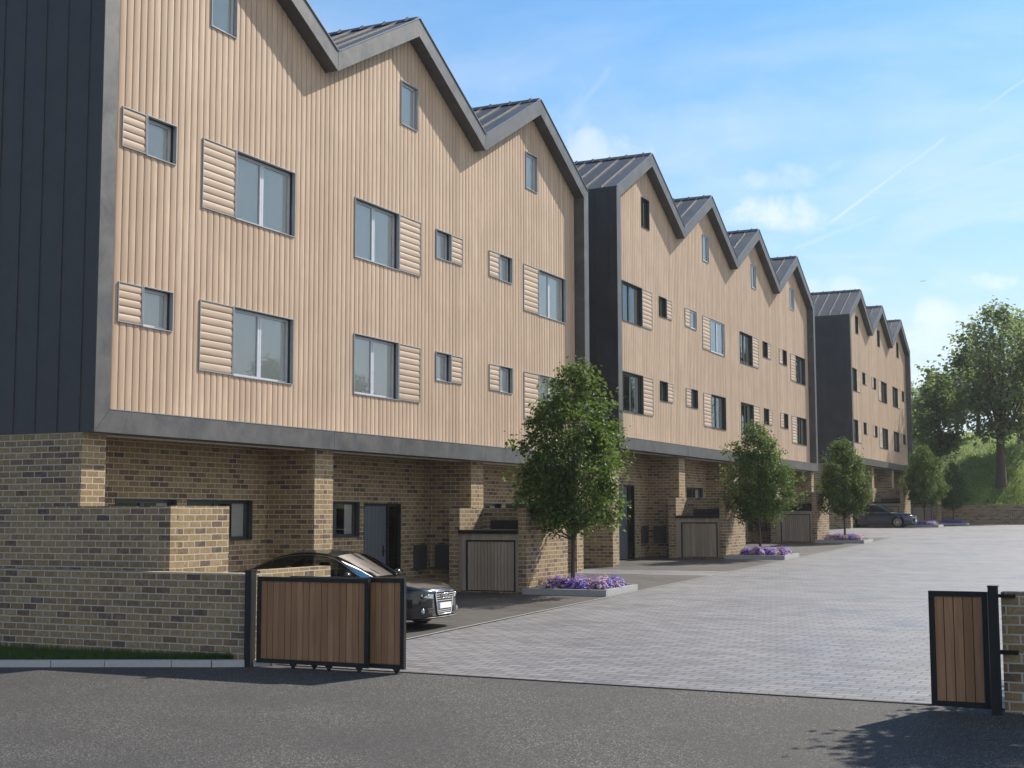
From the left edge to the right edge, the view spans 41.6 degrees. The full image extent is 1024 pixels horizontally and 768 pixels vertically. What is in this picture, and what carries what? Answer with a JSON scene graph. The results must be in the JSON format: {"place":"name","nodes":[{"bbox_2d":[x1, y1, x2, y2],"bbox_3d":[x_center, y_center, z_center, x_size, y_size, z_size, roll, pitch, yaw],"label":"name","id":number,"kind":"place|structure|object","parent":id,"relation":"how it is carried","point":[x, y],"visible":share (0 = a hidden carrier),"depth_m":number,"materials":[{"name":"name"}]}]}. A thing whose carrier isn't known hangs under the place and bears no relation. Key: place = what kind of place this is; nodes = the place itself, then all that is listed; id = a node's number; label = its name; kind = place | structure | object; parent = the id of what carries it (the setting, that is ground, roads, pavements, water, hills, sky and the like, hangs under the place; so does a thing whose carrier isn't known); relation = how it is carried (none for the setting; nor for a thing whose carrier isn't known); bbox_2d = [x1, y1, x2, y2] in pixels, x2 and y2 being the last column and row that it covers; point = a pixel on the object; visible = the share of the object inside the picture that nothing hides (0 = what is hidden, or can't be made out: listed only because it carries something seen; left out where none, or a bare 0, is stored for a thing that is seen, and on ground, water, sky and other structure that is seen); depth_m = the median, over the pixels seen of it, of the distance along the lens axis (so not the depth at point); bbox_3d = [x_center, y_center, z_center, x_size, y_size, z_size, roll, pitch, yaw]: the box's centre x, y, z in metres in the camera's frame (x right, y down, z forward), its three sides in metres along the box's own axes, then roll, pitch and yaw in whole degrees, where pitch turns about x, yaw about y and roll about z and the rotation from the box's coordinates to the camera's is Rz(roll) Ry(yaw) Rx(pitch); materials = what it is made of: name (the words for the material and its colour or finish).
{"place":"outdoors","nodes":[
{"label":"outdoors","id":0,"kind":"place"},
{"bbox_2d":[0,641,233,659],"bbox_3d":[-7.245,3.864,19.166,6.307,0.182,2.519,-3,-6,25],"label":"grass","id":1,"kind":"structure","parent":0,"point":[90,654],"depth_m":19.27,"materials":[{"name":"green plant"}]},
{"bbox_2d":[0,665,1023,767],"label":"asphalt road","id":2,"kind":"structure","parent":0,"point":[277,716],"depth_m":13.83,"materials":[{"name":"grey asphalt"}]},
{"bbox_2d":[0,659,276,666],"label":"kerb","id":3,"kind":"structure","parent":2,"relation":"on","point":[134,663],"depth_m":18.84,"materials":[{"name":"concrete"}]},
{"bbox_2d":[244,570,256,666],"bbox_3d":[-3.655,3.287,18.810,0.117,1.372,0.132,-3,-6,25],"label":"gate post","id":4,"kind":"object","parent":2,"relation":"on","point":[250,619],"visible":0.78,"depth_m":18.77,"materials":[{"name":"black metal"}]},
{"bbox_2d":[256,576,370,671],"bbox_3d":[-2.728,3.276,18.413,1.810,1.250,0.060,-3,-6,25],"label":"gate leaf","id":5,"kind":"object","parent":4,"relation":"attached to","point":[315,621],"visible":1,"depth_m":18.39,"materials":[{"name":"brown wood"}]},
{"bbox_2d":[290,576,405,672],"bbox_3d":[-2.245,3.260,18.294,1.825,1.265,0.060,-3,-6,25],"label":"gate leaf","id":6,"kind":"object","parent":2,"relation":"on","point":[388,625],"visible":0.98,"depth_m":18.01,"materials":[{"name":"brown wood"}]},
{"bbox_2d":[277,664,1004,709],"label":"gate track","id":7,"kind":"structure","parent":2,"relation":"on","point":[634,686],"depth_m":16.38,"materials":[{"name":"black metal"}]},
{"bbox_2d":[987,585,1002,715],"bbox_3d":[5.099,2.822,14.226,0.107,1.372,0.132,-3,-6,25],"label":"gate post","id":8,"kind":"object","parent":2,"relation":"on","point":[995,654],"visible":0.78,"depth_m":14.18,"materials":[{"name":"black metal"}]},
{"bbox_2d":[928,590,991,708],"bbox_3d":[4.791,2.834,14.428,0.605,1.219,0.060,-3,-6,25],"label":"gate leaf","id":9,"kind":"object","parent":8,"relation":"attached to","point":[959,648],"visible":1,"depth_m":14.42,"materials":[{"name":"brown wood"}]},
{"bbox_2d":[289,525,1023,707],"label":"paved street","id":10,"kind":"structure","parent":0,"point":[850,622],"depth_m":23.17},
{"bbox_2d":[406,525,962,638],"bbox_3d":[14.233,6.738,55.408,0.060,1.222,77.800,-3,-6,25],"label":"paving edge strip","id":11,"kind":"object","parent":10,"relation":"on","point":[628,592],"visible":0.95,"depth_m":29.93,"materials":[{"name":"grey concrete"}]},
{"bbox_2d":[307,0,1023,432],"label":"sky","id":12,"kind":"structure","parent":0,"point":[878,145],"materials":[{"name":"blue"}]},
{"bbox_2d":[406,525,961,637],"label":"driveway paving","id":13,"kind":"structure","parent":0,"point":[473,608],"depth_m":33.61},
{"bbox_2d":[233,549,457,622],"bbox_3d":[-3.151,3.709,24.680,4.395,1.348,1.904,-3,-6,25],"label":"parked car","id":14,"kind":"object","parent":13,"relation":"on","point":[427,600],"visible":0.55,"depth_m":24.04,"materials":[{"name":"grey paint"}]},
{"bbox_2d":[449,508,567,593],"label":"bin store","id":15,"kind":"structure","parent":13,"relation":"on","point":[501,550],"depth_m":32.02,"materials":[{"name":"brick"}]},
{"bbox_2d":[468,542,513,590],"bbox_3d":[-0.491,4.299,31.832,1.220,1.140,0.051,-3,-6,25],"label":"door","id":16,"kind":"structure","parent":15,"relation":"in","point":[490,564],"depth_m":31.81,"materials":[{"name":"wood"}]},
{"bbox_2d":[522,584,637,596],"bbox_3d":[1.617,4.849,31.607,2.077,0.247,2.050,-3,-6,25],"label":"planter bed","id":17,"kind":"object","parent":13,"relation":"on","point":[583,592],"visible":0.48,"depth_m":30.79,"materials":[{"name":"concrete"}]},
{"bbox_2d":[502,355,637,578],"bbox_3d":[1.336,2.093,31.827,3.200,5.608,3.584,-1,-6,8],"label":"street tree","id":18,"kind":"object","parent":17,"relation":"in","point":[561,477],"visible":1,"depth_m":31.32,"materials":[{"name":"green plant"}]},
{"bbox_2d":[535,574,626,589],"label":"flowers","id":19,"kind":"object","parent":17,"relation":"on","point":[583,582],"visible":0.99,"depth_m":31.20,"materials":[{"name":"purple plant"}]},
{"bbox_2d":[668,497,745,558],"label":"bin store","id":20,"kind":"structure","parent":13,"relation":"on","point":[709,528],"depth_m":46.63,"materials":[{"name":"brick"}]},
{"bbox_2d":[682,523,716,556],"bbox_3d":[6.468,5.380,46.427,1.220,1.140,0.051,-3,-6,25],"label":"door","id":21,"kind":"structure","parent":20,"relation":"in","point":[699,539],"depth_m":46.40,"materials":[{"name":"wood"}]},
{"bbox_2d":[724,553,798,559],"bbox_3d":[8.576,5.929,46.202,2.077,0.247,2.050,-3,-6,25],"label":"planter bed","id":22,"kind":"object","parent":13,"relation":"on","point":[769,557],"visible":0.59,"depth_m":45.30,"materials":[{"name":"concrete"}]},
{"bbox_2d":[739,545,791,554],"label":"flowers","id":23,"kind":"object","parent":22,"relation":"on","point":[766,550],"visible":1,"depth_m":45.86,"materials":[{"name":"purple plant"}]},
{"bbox_2d":[716,418,808,547],"bbox_3d":[8.398,3.510,46.044,2.981,4.853,2.991,4,-7,-34],"label":"street tree","id":24,"kind":"object","parent":13,"relation":"on","point":[748,494],"visible":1,"depth_m":45.96,"materials":[{"name":"green plant"}]},
{"bbox_2d":[770,492,829,542],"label":"bin store","id":25,"kind":"structure","parent":13,"relation":"on","point":[807,522],"depth_m":58.94,"materials":[{"name":"brick"}]},
{"bbox_2d":[782,515,809,540],"bbox_3d":[12.395,6.300,58.858,1.220,1.140,0.051,-3,-6,25],"label":"door","id":26,"kind":"structure","parent":25,"relation":"in","point":[794,527],"depth_m":58.83,"materials":[{"name":"wood"}]},
{"bbox_2d":[815,538,872,543],"bbox_3d":[14.418,6.836,58.453,2.077,0.248,2.050,-3,-6,25],"label":"planter bed","id":27,"kind":"object","parent":13,"relation":"on","point":[866,540],"visible":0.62,"depth_m":57.58,"materials":[{"name":"concrete"}]},
{"bbox_2d":[822,532,864,539],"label":"flowers","id":28,"kind":"object","parent":27,"relation":"on","point":[849,536],"visible":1,"depth_m":57.94,"materials":[{"name":"purple plant"}]},
{"bbox_2d":[812,436,877,534],"bbox_3d":[14.537,4.561,58.643,2.728,4.619,3.056,0,-5,-1],"label":"street tree","id":29,"kind":"object","parent":13,"relation":"on","point":[857,501],"visible":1,"depth_m":58.42,"materials":[{"name":"green plant"}]},
{"bbox_2d":[853,504,916,527],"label":"parked car","id":30,"kind":"object","parent":13,"relation":"on","point":[877,514],"visible":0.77,"depth_m":76.25,"materials":[{"name":"blue paint"}]},
{"bbox_2d":[868,487,910,526],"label":"bin store","id":31,"kind":"structure","parent":13,"relation":"on","point":[894,499],"depth_m":80.06,"materials":[{"name":"brick"}]},
{"bbox_2d":[905,525,943,526],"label":"planter bed","id":32,"kind":"object","parent":13,"relation":"on","point":[924,526],"visible":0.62,"depth_m":77.19,"materials":[{"name":"concrete"}]},
{"bbox_2d":[915,520,937,524],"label":"flowers","id":33,"kind":"object","parent":32,"relation":"on","point":[924,522],"visible":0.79,"depth_m":77.65,"materials":[{"name":"purple plant"}]},
{"bbox_2d":[898,442,952,519],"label":"street tree","id":34,"kind":"object","parent":13,"relation":"on","point":[927,495],"visible":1,"depth_m":78.58,"materials":[{"name":"green plant"}]},
{"bbox_2d":[910,491,941,522],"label":"bin store","id":35,"kind":"structure","parent":13,"relation":"on","point":[932,514],"depth_m":90.77,"materials":[{"name":"brick"}]},
{"bbox_2d":[912,507,931,521],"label":"door","id":36,"kind":"structure","parent":35,"relation":"in","point":[919,513],"depth_m":90.74,"materials":[{"name":"grey wood"}]},
{"bbox_2d":[936,523,969,524],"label":"planter bed","id":37,"kind":"object","parent":13,"relation":"on","point":[953,523],"visible":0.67,"depth_m":88.15,"materials":[{"name":"concrete"}]},
{"bbox_2d":[935,461,973,519],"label":"street tree","id":38,"kind":"object","parent":37,"relation":"in","point":[957,497],"visible":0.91,"depth_m":89.80,"materials":[{"name":"green plant"}]},
{"bbox_2d":[913,430,1023,504],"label":"grass bank","id":39,"kind":"structure","parent":0,"point":[991,475],"depth_m":97.82,"materials":[{"name":"green plant"}]},
{"bbox_2d":[911,396,931,452],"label":"tree","id":40,"kind":"object","parent":39,"relation":"on","point":[914,404],"visible":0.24,"depth_m":108.48,"materials":[{"name":"green plant"}]},
{"bbox_2d":[912,368,974,488],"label":"tree","id":41,"kind":"object","parent":39,"relation":"on","point":[941,441],"visible":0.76,"depth_m":99.15,"materials":[{"name":"green plant"}]},
{"bbox_2d":[923,368,978,420],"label":"tree","id":42,"kind":"object","parent":39,"relation":"on","point":[955,375],"visible":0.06,"depth_m":109.94,"materials":[{"name":"green plant"}]},
{"bbox_2d":[914,295,1023,486],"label":"tree","id":43,"kind":"object","parent":39,"relation":"on","point":[1001,423],"visible":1,"depth_m":94.70,"materials":[{"name":"green plant"}]},
{"bbox_2d":[946,348,991,435],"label":"tree","id":44,"kind":"object","parent":39,"relation":"on","point":[971,368],"visible":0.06,"depth_m":113.17,"materials":[{"name":"green plant"}]},
{"bbox_2d":[968,310,1023,443],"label":"tree","id":45,"kind":"object","parent":39,"relation":"on","point":[1020,434],"visible":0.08,"depth_m":103.21,"materials":[{"name":"green plant"}]},
{"bbox_3d":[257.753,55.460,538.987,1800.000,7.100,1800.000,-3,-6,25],"label":"ground","id":46,"kind":"structure","parent":0,"visible":0},
{"bbox_2d":[0,506,228,571],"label":"garden wall","id":47,"kind":"structure","parent":46,"relation":"on","point":[169,538],"depth_m":20.78,"materials":[{"name":"brick"}]},
{"bbox_2d":[0,566,330,658],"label":"boundary wall","id":48,"kind":"structure","parent":46,"relation":"on","point":[178,611],"depth_m":19.84,"materials":[{"name":"brick"}]},
{"bbox_2d":[0,0,338,571],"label":"terraced house","id":49,"kind":"structure","parent":46,"relation":"on","point":[100,233],"depth_m":23.66,"materials":[{"name":"wood"}]},
{"bbox_2d":[112,286,173,331],"bbox_3d":[-6.420,-1.268,23.313,0.774,0.700,0.780,-3,-6,25],"label":"window","id":50,"kind":"structure","parent":49,"relation":"in","point":[157,305],"depth_m":23.36,"materials":[{"name":"clear glass"}]},
{"bbox_2d":[115,499,176,505],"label":"window","id":51,"kind":"structure","parent":49,"relation":"in","point":[122,502],"depth_m":24.76,"materials":[{"name":"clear glass"}]},
{"bbox_2d":[131,115,176,165],"bbox_3d":[-6.428,-4.219,23.596,0.774,0.710,0.780,-3,-6,25],"label":"window","id":52,"kind":"structure","parent":49,"relation":"in","point":[161,137],"depth_m":23.65,"materials":[{"name":"clear glass"}]},
{"bbox_2d":[187,499,252,539],"bbox_3d":[-5.998,2.664,26.349,0.774,0.790,2.010,-3,-6,25],"label":"window","id":53,"kind":"structure","parent":49,"relation":"in","point":[240,511],"depth_m":26.99,"materials":[{"name":"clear glass"}]},
{"bbox_2d":[211,0,237,38],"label":"window","id":54,"kind":"structure","parent":49,"relation":"in","point":[224,13],"depth_m":25.42,"materials":[{"name":"clear glass"}]},
{"bbox_2d":[201,306,293,384],"bbox_3d":[-5.098,-0.702,26.048,0.774,1.310,1.930,-3,-6,25],"label":"window","id":55,"kind":"structure","parent":49,"relation":"in","point":[263,344],"depth_m":26.10,"materials":[{"name":"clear glass"}]},
{"bbox_2d":[205,150,295,237],"bbox_3d":[-5.106,-3.654,26.332,0.774,1.320,1.930,-3,-6,25],"label":"window","id":56,"kind":"structure","parent":49,"relation":"in","point":[265,193],"depth_m":26.38,"materials":[{"name":"clear glass"}]},
{"bbox_2d":[117,17,485,583],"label":"terraced house","id":57,"kind":"structure","parent":46,"relation":"on","point":[402,123],"depth_m":31.07,"materials":[{"name":"wood"}]},
{"bbox_2d":[333,501,359,537],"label":"window","id":58,"kind":"structure","parent":57,"relation":"in","point":[346,514],"depth_m":30.72,"materials":[{"name":"clear glass"}]},
{"bbox_2d":[337,196,399,270],"bbox_3d":[-3.319,-3.300,30.071,0.774,1.320,1.890,-3,-6,25],"label":"window","id":59,"kind":"structure","parent":57,"relation":"in","point":[376,229],"depth_m":30.16,"materials":[{"name":"clear glass"}]},
{"bbox_2d":[364,505,385,564],"bbox_3d":[-3.205,3.862,31.397,0.100,2.056,1.040,-3,-6,25],"label":"front door","id":60,"kind":"structure","parent":57,"relation":"in","point":[374,515],"depth_m":31.47,"materials":[{"name":"metal"}]},
{"bbox_2d":[353,333,398,399],"bbox_3d":[-3.311,-0.348,29.788,0.774,1.310,1.890,-3,-6,25],"label":"window","id":61,"kind":"structure","parent":57,"relation":"in","point":[375,361],"depth_m":29.87,"materials":[{"name":"clear glass"}]},
{"bbox_2d":[376,80,417,131],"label":"window","id":62,"kind":"structure","parent":57,"relation":"in","point":[409,96],"depth_m":31.68,"materials":[{"name":"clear glass"}]},
{"bbox_2d":[409,351,451,382],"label":"window","id":63,"kind":"structure","parent":57,"relation":"in","point":[443,362],"depth_m":32.72,"materials":[{"name":"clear glass"}]},
{"bbox_2d":[410,228,451,262],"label":"window","id":64,"kind":"structure","parent":57,"relation":"in","point":[443,242],"depth_m":32.99,"materials":[{"name":"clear glass"}]},
{"bbox_2d":[187,98,589,572],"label":"terraced house","id":65,"kind":"structure","parent":46,"relation":"on","point":[531,285],"depth_m":36.97,"materials":[{"name":"wood"}]},
{"bbox_2d":[483,503,501,507],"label":"window","id":66,"kind":"structure","parent":65,"relation":"in","point":[485,505],"depth_m":37.30,"materials":[{"name":"clear glass"}]},
{"bbox_2d":[492,253,512,283],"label":"window","id":67,"kind":"structure","parent":65,"relation":"in","point":[506,263],"depth_m":36.17,"materials":[{"name":"clear glass"}]},
{"bbox_2d":[496,365,512,393],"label":"window","id":68,"kind":"structure","parent":65,"relation":"in","point":[506,374],"depth_m":35.88,"materials":[{"name":"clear glass"}]},
{"bbox_2d":[525,151,537,193],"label":"window","id":69,"kind":"structure","parent":65,"relation":"in","point":[531,162],"depth_m":37.87,"materials":[{"name":"clear glass"}]},
{"bbox_2d":[524,269,565,323],"bbox_3d":[0.822,-2.479,38.738,0.774,1.320,1.930,-3,-6,25],"label":"window","id":70,"kind":"structure","parent":65,"relation":"in","point":[552,289],"depth_m":38.93,"materials":[{"name":"clear glass"}]},
{"bbox_2d":[530,374,566,424],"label":"window","id":71,"kind":"structure","parent":65,"relation":"in","point":[542,388],"depth_m":38.17,"materials":[{"name":"clear glass"}]},
{"bbox_2d":[574,153,687,566],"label":"terraced house","id":72,"kind":"structure","parent":46,"relation":"on","point":[632,209],"depth_m":45.58,"materials":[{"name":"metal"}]},
{"bbox_2d":[619,486,627,558],"bbox_3d":[3.754,4.735,46.011,0.100,2.474,1.040,-3,-6,25],"label":"front door","id":73,"kind":"structure","parent":72,"relation":"in","point":[623,554],"depth_m":46.12,"materials":[{"name":"metal"}]},
{"bbox_2d":[621,280,642,326],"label":"window","id":74,"kind":"structure","parent":72,"relation":"in","point":[632,312],"depth_m":45.37,"materials":[{"name":"clear glass"}]},
{"bbox_2d":[622,371,643,414],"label":"window","id":75,"kind":"structure","parent":72,"relation":"in","point":[633,400],"depth_m":45.10,"materials":[{"name":"clear glass"}]},
{"bbox_2d":[641,196,649,230],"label":"window","id":76,"kind":"structure","parent":72,"relation":"in","point":[645,215],"depth_m":46.45,"materials":[{"name":"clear glass"}]},
{"bbox_2d":[643,296,666,318],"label":"window","id":77,"kind":"structure","parent":72,"relation":"in","point":[662,302],"depth_m":47.69,"materials":[{"name":"clear glass"}]},
{"bbox_2d":[660,380,667,401],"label":"window","id":78,"kind":"structure","parent":72,"relation":"in","point":[663,386],"depth_m":47.41,"materials":[{"name":"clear glass"}]},
{"bbox_2d":[639,195,740,497],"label":"terraced house","id":79,"kind":"structure","parent":46,"relation":"on","point":[707,259],"depth_m":52.05,"materials":[{"name":"wood"}]},
{"bbox_2d":[686,309,696,330],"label":"window","id":80,"kind":"structure","parent":79,"relation":"in","point":[693,315],"depth_m":50.72,"materials":[{"name":"clear glass"}]},
{"bbox_2d":[687,389,697,408],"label":"window","id":81,"kind":"structure","parent":79,"relation":"in","point":[694,392],"depth_m":50.54,"materials":[{"name":"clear glass"}]},
{"bbox_2d":[687,487,702,497],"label":"window","id":82,"kind":"structure","parent":79,"relation":"in","point":[692,492],"depth_m":54.14,"materials":[{"name":"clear glass"}]},
{"bbox_2d":[702,234,708,263],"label":"window","id":83,"kind":"structure","parent":79,"relation":"in","point":[705,240],"depth_m":52.49,"materials":[{"name":"clear glass"}]},
{"bbox_2d":[704,394,726,430],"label":"window","id":84,"kind":"structure","parent":79,"relation":"in","point":[718,403],"depth_m":53.79,"materials":[{"name":"clear glass"}]},
{"bbox_2d":[708,318,724,356],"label":"window","id":85,"kind":"structure","parent":79,"relation":"in","point":[717,330],"depth_m":53.46,"materials":[{"name":"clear glass"}]},
{"bbox_2d":[634,228,783,541],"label":"terraced house","id":86,"kind":"structure","parent":46,"relation":"on","point":[754,280],"depth_m":58.24,"materials":[{"name":"wood"}]},
{"bbox_2d":[724,402,753,433],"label":"window","id":87,"kind":"structure","parent":86,"relation":"in","point":[747,411],"depth_m":57.50,"materials":[{"name":"clear glass"}]},
{"bbox_2d":[740,331,752,366],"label":"window","id":88,"kind":"structure","parent":86,"relation":"in","point":[746,346],"depth_m":57.78,"materials":[{"name":"clear glass"}]},
{"bbox_2d":[751,264,755,289],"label":"window","id":89,"kind":"structure","parent":86,"relation":"in","point":[753,273],"depth_m":58.74,"materials":[{"name":"clear glass"}]},
{"bbox_2d":[762,341,767,358],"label":"window","id":90,"kind":"structure","parent":86,"relation":"in","point":[764,344],"depth_m":60.09,"materials":[{"name":"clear glass"}]},
{"bbox_2d":[634,256,817,509],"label":"terraced house","id":91,"kind":"structure","parent":46,"relation":"on","point":[795,374],"depth_m":64.92,"materials":[{"name":"wood"}]},
{"bbox_2d":[789,287,793,310],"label":"window","id":92,"kind":"structure","parent":91,"relation":"in","point":[791,291],"depth_m":64.95,"materials":[{"name":"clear glass"}]},
{"bbox_2d":[791,355,805,385],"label":"window","id":93,"kind":"structure","parent":91,"relation":"in","point":[800,365],"depth_m":66.47,"materials":[{"name":"clear glass"}]},
{"bbox_2d":[795,417,806,445],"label":"window","id":94,"kind":"structure","parent":91,"relation":"in","point":[801,423],"depth_m":66.18,"materials":[{"name":"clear glass"}]},
{"bbox_2d":[811,289,876,527],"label":"terraced house","id":95,"kind":"structure","parent":46,"relation":"on","point":[843,328],"depth_m":75.97,"materials":[{"name":"metal"}]},
{"bbox_2d":[852,367,856,391],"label":"window","id":96,"kind":"structure","parent":95,"relation":"in","point":[854,371],"depth_m":78.13,"materials":[{"name":"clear glass"}]},
{"bbox_2d":[854,419,858,442],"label":"window","id":97,"kind":"structure","parent":95,"relation":"in","point":[856,437],"depth_m":77.84,"materials":[{"name":"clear glass"}]},
{"bbox_2d":[865,305,896,487],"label":"terraced house","id":98,"kind":"structure","parent":46,"relation":"on","point":[880,341],"depth_m":84.97,"materials":[{"name":"wood"}]},
{"bbox_2d":[881,381,886,403],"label":"window","id":99,"kind":"structure","parent":98,"relation":"in","point":[883,385],"depth_m":86.80,"materials":[{"name":"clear glass"}]},
{"bbox_2d":[882,428,888,449],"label":"window","id":100,"kind":"structure","parent":98,"relation":"in","point":[885,431],"depth_m":86.52,"materials":[{"name":"clear glass"}]},
{"bbox_2d":[856,319,912,487],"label":"terraced house","id":101,"kind":"structure","parent":46,"relation":"on","point":[900,399],"depth_m":91.56,"materials":[{"name":"wood"}]},
{"bbox_2d":[892,386,897,407],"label":"window","id":102,"kind":"structure","parent":101,"relation":"in","point":[895,391],"depth_m":90.50,"materials":[{"name":"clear glass"}]},
{"bbox_2d":[894,431,899,451],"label":"window","id":103,"kind":"structure","parent":101,"relation":"in","point":[896,435],"depth_m":90.26,"materials":[{"name":"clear glass"}]},
{"bbox_2d":[941,504,1023,524],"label":"end wall","id":104,"kind":"structure","parent":46,"relation":"on","point":[992,514],"depth_m":91.58,"materials":[{"name":"brick"}]},
{"bbox_2d":[998,591,1023,713],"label":"boundary wall","id":105,"kind":"structure","parent":46,"relation":"on","point":[1012,614],"depth_m":14.24,"materials":[{"name":"brick"}]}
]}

